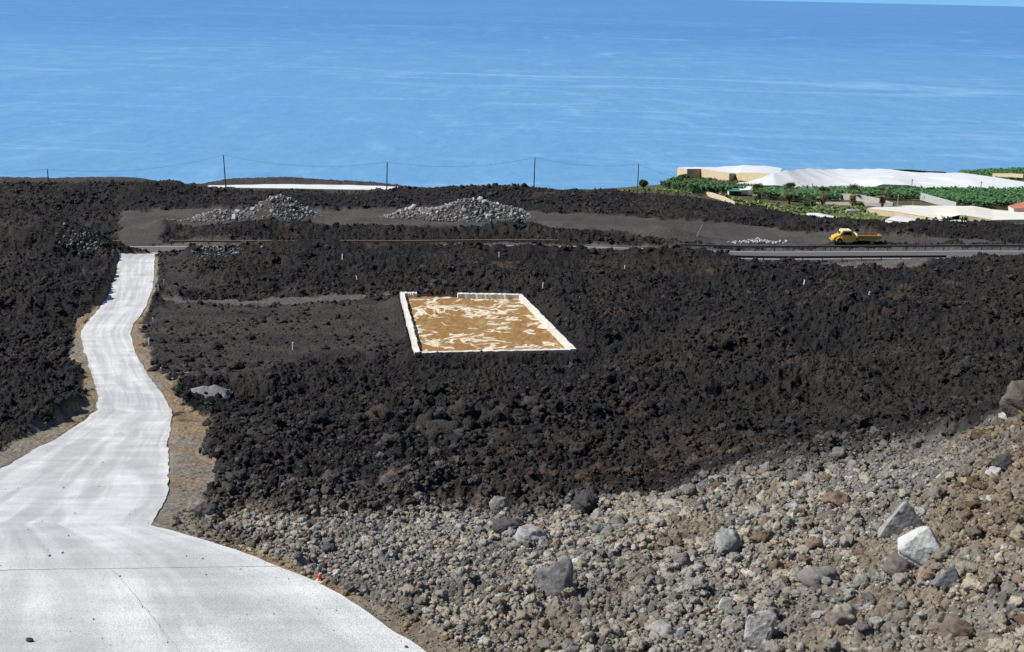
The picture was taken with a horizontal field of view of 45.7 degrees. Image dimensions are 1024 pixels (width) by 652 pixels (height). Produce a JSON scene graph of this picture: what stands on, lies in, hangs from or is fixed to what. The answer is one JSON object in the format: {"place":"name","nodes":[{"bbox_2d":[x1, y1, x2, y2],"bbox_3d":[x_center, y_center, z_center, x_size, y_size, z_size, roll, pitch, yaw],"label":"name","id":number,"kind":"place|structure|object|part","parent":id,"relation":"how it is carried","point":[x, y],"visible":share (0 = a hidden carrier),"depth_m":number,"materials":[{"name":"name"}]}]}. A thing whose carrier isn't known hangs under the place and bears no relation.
{"place":"outdoors","nodes":[
{"label":"outdoors","id":0,"kind":"place"},
{"bbox_2d":[0,253,425,651],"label":"concrete road","id":1,"kind":"structure","parent":0,"point":[192,607],"depth_m":33.80,"materials":[{"name":"grey concrete"}]},
{"bbox_2d":[26,637,33,641],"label":"stone","id":2,"kind":"object","parent":1,"relation":"on","point":[29,639],"visible":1,"depth_m":27.36,"materials":[{"name":"grey stone"}]},
{"bbox_2d":[11,566,245,569],"bbox_3d":[-10.468,6.589,33.129,8.194,0.120,0.114,0,15,-3],"label":"road joint","id":3,"kind":"object","parent":1,"relation":"on","point":[109,568],"visible":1,"depth_m":33.11,"materials":[{"name":"grey concrete"}]},
{"bbox_2d":[114,571,179,651],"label":"road joint","id":4,"kind":"object","parent":1,"relation":"on","point":[148,611],"visible":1,"depth_m":29.45,"materials":[{"name":"grey concrete"}]},
{"bbox_2d":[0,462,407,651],"bbox_3d":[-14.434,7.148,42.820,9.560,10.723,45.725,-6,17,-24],"label":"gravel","id":5,"kind":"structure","parent":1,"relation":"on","point":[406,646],"depth_m":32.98,"materials":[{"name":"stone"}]},
{"bbox_2d":[315,573,321,582],"bbox_3d":[-5.062,6.661,31.923,0.290,0.350,0.230,1,15,0],"label":"red marker","id":6,"kind":"object","parent":1,"relation":"on","point":[319,576],"visible":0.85,"depth_m":31.90,"materials":[{"name":"plastic"}]},
{"bbox_2d":[0,177,1023,651],"bbox_3d":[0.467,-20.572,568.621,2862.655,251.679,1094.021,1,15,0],"label":"ground","id":7,"kind":"structure","parent":0,"point":[190,475],"depth_m":112.11,"materials":[{"name":"black stone"}]},
{"bbox_2d":[190,385,231,397],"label":"rock","id":8,"kind":"object","parent":7,"relation":"on","point":[213,390],"visible":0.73,"depth_m":95.89,"materials":[{"name":"grey stone"}]},
{"bbox_2d":[223,155,225,186],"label":"utility pole","id":9,"kind":"object","parent":7,"relation":"on","point":[224,171],"visible":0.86,"depth_m":240.69,"materials":[{"name":"brown wood"}]},
{"bbox_2d":[52,156,217,171],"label":"power cable","id":10,"kind":"object","parent":9,"relation":"attached to","point":[128,170],"visible":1,"depth_m":240.90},
{"bbox_2d":[44,195,535,261],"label":"rubble","id":11,"kind":"object","parent":7,"relation":"on","point":[428,218],"visible":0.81,"depth_m":198.64,"materials":[{"name":"grey stone"}]},
{"bbox_2d":[208,184,392,190],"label":"greenhouse","id":12,"kind":"object","parent":7,"relation":"on","point":[312,187],"visible":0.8,"depth_m":271.81,"materials":[{"name":"white plastic"}]},
{"bbox_2d":[318,563,329,571],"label":"boulder","id":13,"kind":"object","parent":7,"relation":"on","point":[323,565],"visible":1,"depth_m":32.91,"materials":[{"name":"grey stone"}]},
{"bbox_2d":[322,542,337,553],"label":"boulder","id":14,"kind":"object","parent":7,"relation":"on","point":[327,547],"visible":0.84,"depth_m":35.00,"materials":[{"name":"grey stone"}]},
{"bbox_2d":[169,239,557,244],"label":"guard rail","id":15,"kind":"object","parent":7,"relation":"on","point":[470,240],"visible":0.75,"depth_m":179.41,"materials":[{"name":"grey metal"}]},
{"bbox_2d":[386,162,387,188],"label":"utility pole","id":16,"kind":"object","parent":7,"relation":"on","point":[387,175],"visible":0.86,"depth_m":243.78,"materials":[{"name":"brown wood"}]},
{"bbox_2d":[390,157,534,166],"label":"power cable","id":17,"kind":"object","parent":16,"relation":"attached to","point":[457,166],"visible":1,"depth_m":244.57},
{"bbox_2d":[400,292,575,353],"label":"walled plot","id":18,"kind":"object","parent":7,"relation":"on","point":[479,322],"visible":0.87,"depth_m":123.65,"materials":[{"name":"soil"}]},
{"bbox_2d":[489,496,509,511],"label":"boulder","id":19,"kind":"object","parent":7,"relation":"on","point":[498,503],"visible":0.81,"depth_m":41.89,"materials":[{"name":"grey stone"}]},
{"bbox_2d":[491,516,524,533],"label":"boulder","id":20,"kind":"object","parent":7,"relation":"on","point":[502,524],"visible":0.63,"depth_m":37.63,"materials":[{"name":"grey stone"}]},
{"bbox_2d":[0,179,1023,517],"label":"lava clinker","id":21,"kind":"object","parent":7,"relation":"on","point":[568,401],"visible":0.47,"depth_m":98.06,"materials":[{"name":"stone"}]},
{"bbox_2d":[0,293,1023,519],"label":"lava clinker","id":22,"kind":"object","parent":7,"relation":"on","point":[432,423],"visible":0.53,"depth_m":72.71,"materials":[{"name":"stone"}]},
{"bbox_2d":[515,525,547,541],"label":"boulder","id":23,"kind":"object","parent":7,"relation":"on","point":[527,532],"visible":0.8,"depth_m":36.38,"materials":[{"name":"grey stone"}]},
{"bbox_2d":[533,159,534,185],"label":"utility pole","id":24,"kind":"object","parent":7,"relation":"on","point":[534,173],"visible":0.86,"depth_m":246.47,"materials":[{"name":"brown wood"}]},
{"bbox_2d":[535,556,573,598],"bbox_3d":[1.078,6.385,30.900,0.999,1.111,0.799,1,15,0],"label":"boulder","id":25,"kind":"object","parent":7,"relation":"on","point":[555,578],"visible":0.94,"depth_m":30.70,"materials":[{"name":"grey stone"}]},
{"bbox_2d":[570,489,598,513],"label":"boulder","id":26,"kind":"object","parent":7,"relation":"on","point":[584,501],"visible":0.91,"depth_m":42.14,"materials":[{"name":"grey stone"}]},
{"bbox_2d":[171,410,1023,651],"bbox_3d":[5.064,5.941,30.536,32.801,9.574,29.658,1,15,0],"label":"rubble","id":27,"kind":"object","parent":7,"relation":"on","point":[778,580],"visible":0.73,"depth_m":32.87,"materials":[{"name":"stone"}]},
{"bbox_2d":[638,179,648,190],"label":"bush","id":28,"kind":"object","parent":7,"relation":"on","point":[642,183],"visible":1,"depth_m":300.63,"materials":[{"name":"green plant"}]},
{"bbox_2d":[619,188,691,194],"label":"plants","id":29,"kind":"object","parent":7,"relation":"on","point":[671,191],"visible":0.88,"depth_m":302.57,"materials":[{"name":"green plant"}]},
{"bbox_2d":[649,619,676,639],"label":"boulder","id":30,"kind":"object","parent":7,"relation":"on","point":[663,629],"visible":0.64,"depth_m":27.22,"materials":[{"name":"grey stone"}]},
{"bbox_2d":[666,177,688,181],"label":"bush","id":31,"kind":"object","parent":7,"relation":"on","point":[677,178],"visible":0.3,"depth_m":430.03,"materials":[{"name":"green plant"}]},
{"bbox_2d":[677,174,689,178],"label":"bush","id":32,"kind":"object","parent":7,"relation":"on","point":[685,176],"visible":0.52,"depth_m":500.06,"materials":[{"name":"green plant"}]},
{"bbox_2d":[659,177,753,193],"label":"shrubbery","id":33,"kind":"object","parent":7,"relation":"on","point":[703,184],"visible":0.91,"depth_m":375.57,"materials":[{"name":"green plant"}]},
{"bbox_2d":[705,192,735,204],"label":"boundary wall","id":34,"kind":"structure","parent":7,"relation":"on","point":[716,196],"depth_m":311.32,"materials":[{"name":"beige concrete"}]},
{"bbox_2d":[718,597,732,610],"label":"boulder","id":35,"kind":"object","parent":7,"relation":"on","point":[724,602],"visible":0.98,"depth_m":28.09,"materials":[{"name":"white stone"}]},
{"bbox_2d":[715,526,742,554],"bbox_3d":[5.846,5.841,32.730,0.755,0.845,0.604,1,15,0],"label":"boulder","id":36,"kind":"object","parent":7,"relation":"on","point":[729,540],"visible":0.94,"depth_m":32.54,"materials":[{"name":"grey stone"}]},
{"bbox_2d":[677,165,781,181],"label":"greenhouse","id":37,"kind":"object","parent":7,"relation":"on","point":[747,173],"visible":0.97,"depth_m":503.74,"materials":[{"name":"white plastic"}]},
{"bbox_2d":[720,186,752,194],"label":"shed","id":38,"kind":"structure","parent":7,"relation":"on","point":[737,191],"depth_m":351.99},
{"bbox_2d":[730,192,740,194],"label":"doorway","id":39,"kind":"structure","parent":38,"relation":"in","point":[731,193],"depth_m":349.55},
{"bbox_2d":[748,183,766,201],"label":"fan palm","id":40,"kind":"object","parent":7,"relation":"on","point":[758,195],"visible":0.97,"depth_m":317.01,"materials":[{"name":"green plant"}]},
{"bbox_2d":[727,237,787,244],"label":"rubble","id":41,"kind":"object","parent":7,"relation":"on","point":[758,240],"visible":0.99,"depth_m":187.68,"materials":[{"name":"grey stone"}]},
{"bbox_2d":[744,610,776,648],"bbox_3d":[5.311,6.484,26.090,0.699,0.858,0.502,1,15,0],"label":"boulder","id":42,"kind":"object","parent":7,"relation":"on","point":[759,627],"visible":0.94,"depth_m":25.96,"materials":[{"name":"grey stone"}]},
{"bbox_2d":[718,193,806,215],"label":"shrubbery","id":43,"kind":"object","parent":7,"relation":"on","point":[739,201],"visible":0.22,"depth_m":305.45,"materials":[{"name":"green plant"}]},
{"bbox_2d":[780,182,799,207],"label":"fan palm","id":44,"kind":"object","parent":7,"relation":"on","point":[789,193],"visible":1,"depth_m":315.12,"materials":[{"name":"green plant"}]},
{"bbox_2d":[803,199,816,205],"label":"bush","id":45,"kind":"object","parent":7,"relation":"on","point":[813,203],"visible":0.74,"depth_m":323.76,"materials":[{"name":"green plant"}]},
{"bbox_2d":[794,565,838,587],"bbox_3d":[7.193,5.934,28.528,1.057,0.529,0.846,1,15,0],"label":"boulder","id":46,"kind":"object","parent":7,"relation":"on","point":[809,576],"visible":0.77,"depth_m":28.36,"materials":[{"name":"grey stone"}]},
{"bbox_2d":[745,200,891,220],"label":"banana plants","id":47,"kind":"object","parent":7,"relation":"on","point":[860,215],"visible":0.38,"depth_m":304.07,"materials":[{"name":"green plant"}]},
{"bbox_2d":[806,213,833,217],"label":"plastic tunnel","id":48,"kind":"structure","parent":7,"relation":"on","point":[820,214],"depth_m":273.44,"materials":[{"name":"white plastic"}]},
{"bbox_2d":[814,186,832,205],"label":"fan palm","id":49,"kind":"object","parent":7,"relation":"on","point":[822,197],"visible":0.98,"depth_m":315.06,"materials":[{"name":"green plant"}]},
{"bbox_2d":[822,490,850,507],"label":"boulder","id":50,"kind":"object","parent":7,"relation":"on","point":[836,498],"visible":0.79,"depth_m":34.96,"materials":[{"name":"beige stone"}]},
{"bbox_2d":[735,255,946,261],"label":"guard rail","id":51,"kind":"object","parent":7,"relation":"on","point":[879,256],"visible":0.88,"depth_m":172.32,"materials":[{"name":"grey metal"}]},
{"bbox_2d":[831,602,856,626],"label":"boulder","id":52,"kind":"object","parent":7,"relation":"on","point":[844,613],"visible":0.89,"depth_m":25.41,"materials":[{"name":"beige stone"}]},
{"bbox_2d":[679,243,1023,250],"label":"guard rail","id":53,"kind":"object","parent":7,"relation":"on","point":[830,246],"visible":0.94,"depth_m":179.49,"materials":[{"name":"metal"}]},
{"bbox_2d":[844,183,863,205],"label":"fan palm","id":54,"kind":"object","parent":7,"relation":"on","point":[852,198],"visible":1,"depth_m":315.25,"materials":[{"name":"green plant"}]},
{"bbox_2d":[816,202,892,206],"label":"terrace wall","id":55,"kind":"structure","parent":7,"relation":"on","point":[866,204],"depth_m":329.57,"materials":[{"name":"grey concrete"}]},
{"bbox_2d":[829,228,881,244],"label":"flatbed truck","id":56,"kind":"object","parent":7,"relation":"on","point":[841,235],"visible":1,"depth_m":180.60,"materials":[{"name":"yellow paint"}]},
{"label":"door","id":57,"kind":"part","parent":56,"relation":"part of","materials":[{"name":"yellow paint"}]},
{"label":"side window","id":58,"kind":"part","parent":56,"relation":"part of","materials":[{"name":"black glass"}]},
{"bbox_2d":[840,194,893,205],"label":"terrace wall","id":59,"kind":"structure","parent":7,"relation":"on","point":[865,198],"depth_m":358.63,"materials":[{"name":"white paint"}]},
{"bbox_2d":[739,168,1023,188],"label":"greenhouse","id":60,"kind":"object","parent":7,"relation":"on","point":[845,177],"visible":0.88,"depth_m":461.87,"materials":[{"name":"white plastic"}]},
{"bbox_2d":[875,186,891,206],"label":"fan palm","id":61,"kind":"object","parent":7,"relation":"on","point":[882,199],"visible":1,"depth_m":317.30,"materials":[{"name":"green plant"}]},
{"bbox_2d":[752,185,1023,206],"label":"banana plants","id":62,"kind":"object","parent":7,"relation":"on","point":[990,195],"visible":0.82,"depth_m":376.54,"materials":[{"name":"green plant"}]},
{"bbox_2d":[882,550,913,575],"bbox_3d":[8.756,5.474,27.428,0.758,0.799,0.676,7,16,20],"label":"boulder","id":63,"kind":"object","parent":7,"relation":"on","point":[894,563],"visible":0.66,"depth_m":27.20,"materials":[{"name":"grey stone"}]},
{"bbox_2d":[885,216,914,222],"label":"plastic tunnel","id":64,"kind":"structure","parent":7,"relation":"on","point":[901,219],"depth_m":259.62,"materials":[{"name":"white plastic"}]},
{"bbox_2d":[878,502,922,537],"bbox_3d":[9.718,4.797,30.311,1.196,0.916,0.393,1,15,0],"label":"boulder","id":65,"kind":"object","parent":7,"relation":"on","point":[904,515],"visible":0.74,"depth_m":30.20,"materials":[{"name":"grey stone"}]},
{"bbox_2d":[897,526,940,567],"bbox_3d":[9.161,4.918,27.371,0.991,0.873,0.716,4,15,10],"label":"boulder","id":66,"kind":"object","parent":7,"relation":"on","point":[915,546],"visible":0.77,"depth_m":27.13,"materials":[{"name":"grey stone"}]},
{"bbox_2d":[894,169,945,172],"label":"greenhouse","id":67,"kind":"object","parent":7,"relation":"on","point":[913,170],"visible":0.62,"depth_m":599.61,"materials":[{"name":"white plastic"}]},
{"bbox_2d":[918,566,933,580],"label":"boulder","id":68,"kind":"object","parent":7,"relation":"on","point":[926,573],"visible":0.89,"depth_m":26.11,"materials":[{"name":"beige stone"}]},
{"bbox_2d":[920,193,956,205],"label":"block wall","id":69,"kind":"structure","parent":7,"relation":"on","point":[933,199],"depth_m":353.82,"materials":[{"name":"white concrete"}]},
{"bbox_2d":[866,205,1023,222],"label":"greenhouse","id":70,"kind":"object","parent":7,"relation":"on","point":[945,211],"visible":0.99,"depth_m":298.12,"materials":[{"name":"white plastic"}]},
{"bbox_2d":[932,565,959,587],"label":"boulder","id":71,"kind":"object","parent":7,"relation":"on","point":[949,576],"visible":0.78,"depth_m":25.15,"materials":[{"name":"grey stone"}]},
{"bbox_2d":[938,618,974,639],"bbox_3d":[8.300,5.708,22.714,0.684,0.574,0.547,1,15,0],"label":"boulder","id":72,"kind":"object","parent":7,"relation":"on","point":[955,627],"visible":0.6,"depth_m":22.61,"materials":[{"name":"brown stone"}]},
{"bbox_2d":[959,215,969,220],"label":"spiky plant","id":73,"kind":"object","parent":7,"relation":"on","point":[965,218],"visible":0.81,"depth_m":254.32,"materials":[{"name":"green plant"}]},
{"bbox_2d":[957,167,1023,179],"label":"banana plants","id":74,"kind":"object","parent":7,"relation":"on","point":[991,171],"visible":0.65,"depth_m":774.07,"materials":[{"name":"green plant"}]},
{"bbox_2d":[984,466,1003,476],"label":"boulder","id":75,"kind":"object","parent":7,"relation":"on","point":[996,471],"visible":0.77,"depth_m":31.19,"materials":[{"name":"white stone"}]},
{"bbox_2d":[994,451,1014,471],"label":"boulder","id":76,"kind":"object","parent":7,"relation":"on","point":[1004,462],"visible":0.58,"depth_m":31.23,"materials":[{"name":"grey stone"}]},
{"bbox_2d":[992,173,1023,177],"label":"block wall","id":77,"kind":"structure","parent":7,"relation":"on","point":[1008,175],"depth_m":641.68,"materials":[{"name":"beige concrete"}]},
{"bbox_2d":[999,380,1023,417],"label":"boulder","id":78,"kind":"object","parent":7,"relation":"on","point":[1011,403],"visible":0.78,"depth_m":36.12,"materials":[{"name":"grey stone"}]},
{"bbox_2d":[1008,200,1023,211],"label":"house","id":79,"kind":"structure","parent":7,"relation":"on","point":[1018,207],"depth_m":318.52,"materials":[{"name":"red tile"}]},
{"bbox_2d":[0,0,1023,189],"bbox_3d":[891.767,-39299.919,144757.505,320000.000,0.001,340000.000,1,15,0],"label":"sea","id":80,"kind":"structure","parent":0,"point":[604,90],"depth_m":1998.96,"materials":[{"name":"liquid"}]},
{"bbox_2d":[135,245,1023,259],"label":"asphalt road","id":81,"kind":"structure","parent":0,"point":[969,253],"depth_m":177.04,"materials":[{"name":"grey asphalt"}]},
{"bbox_2d":[130,246,886,251],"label":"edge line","id":82,"kind":"object","parent":81,"relation":"on","point":[573,246],"visible":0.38,"depth_m":178.41,"materials":[{"name":"paint"}]},
{"bbox_2d":[754,0,1023,6],"label":"sky","id":83,"kind":"structure","parent":0,"point":[1020,3],"materials":[{"name":"blue"}]}
]}

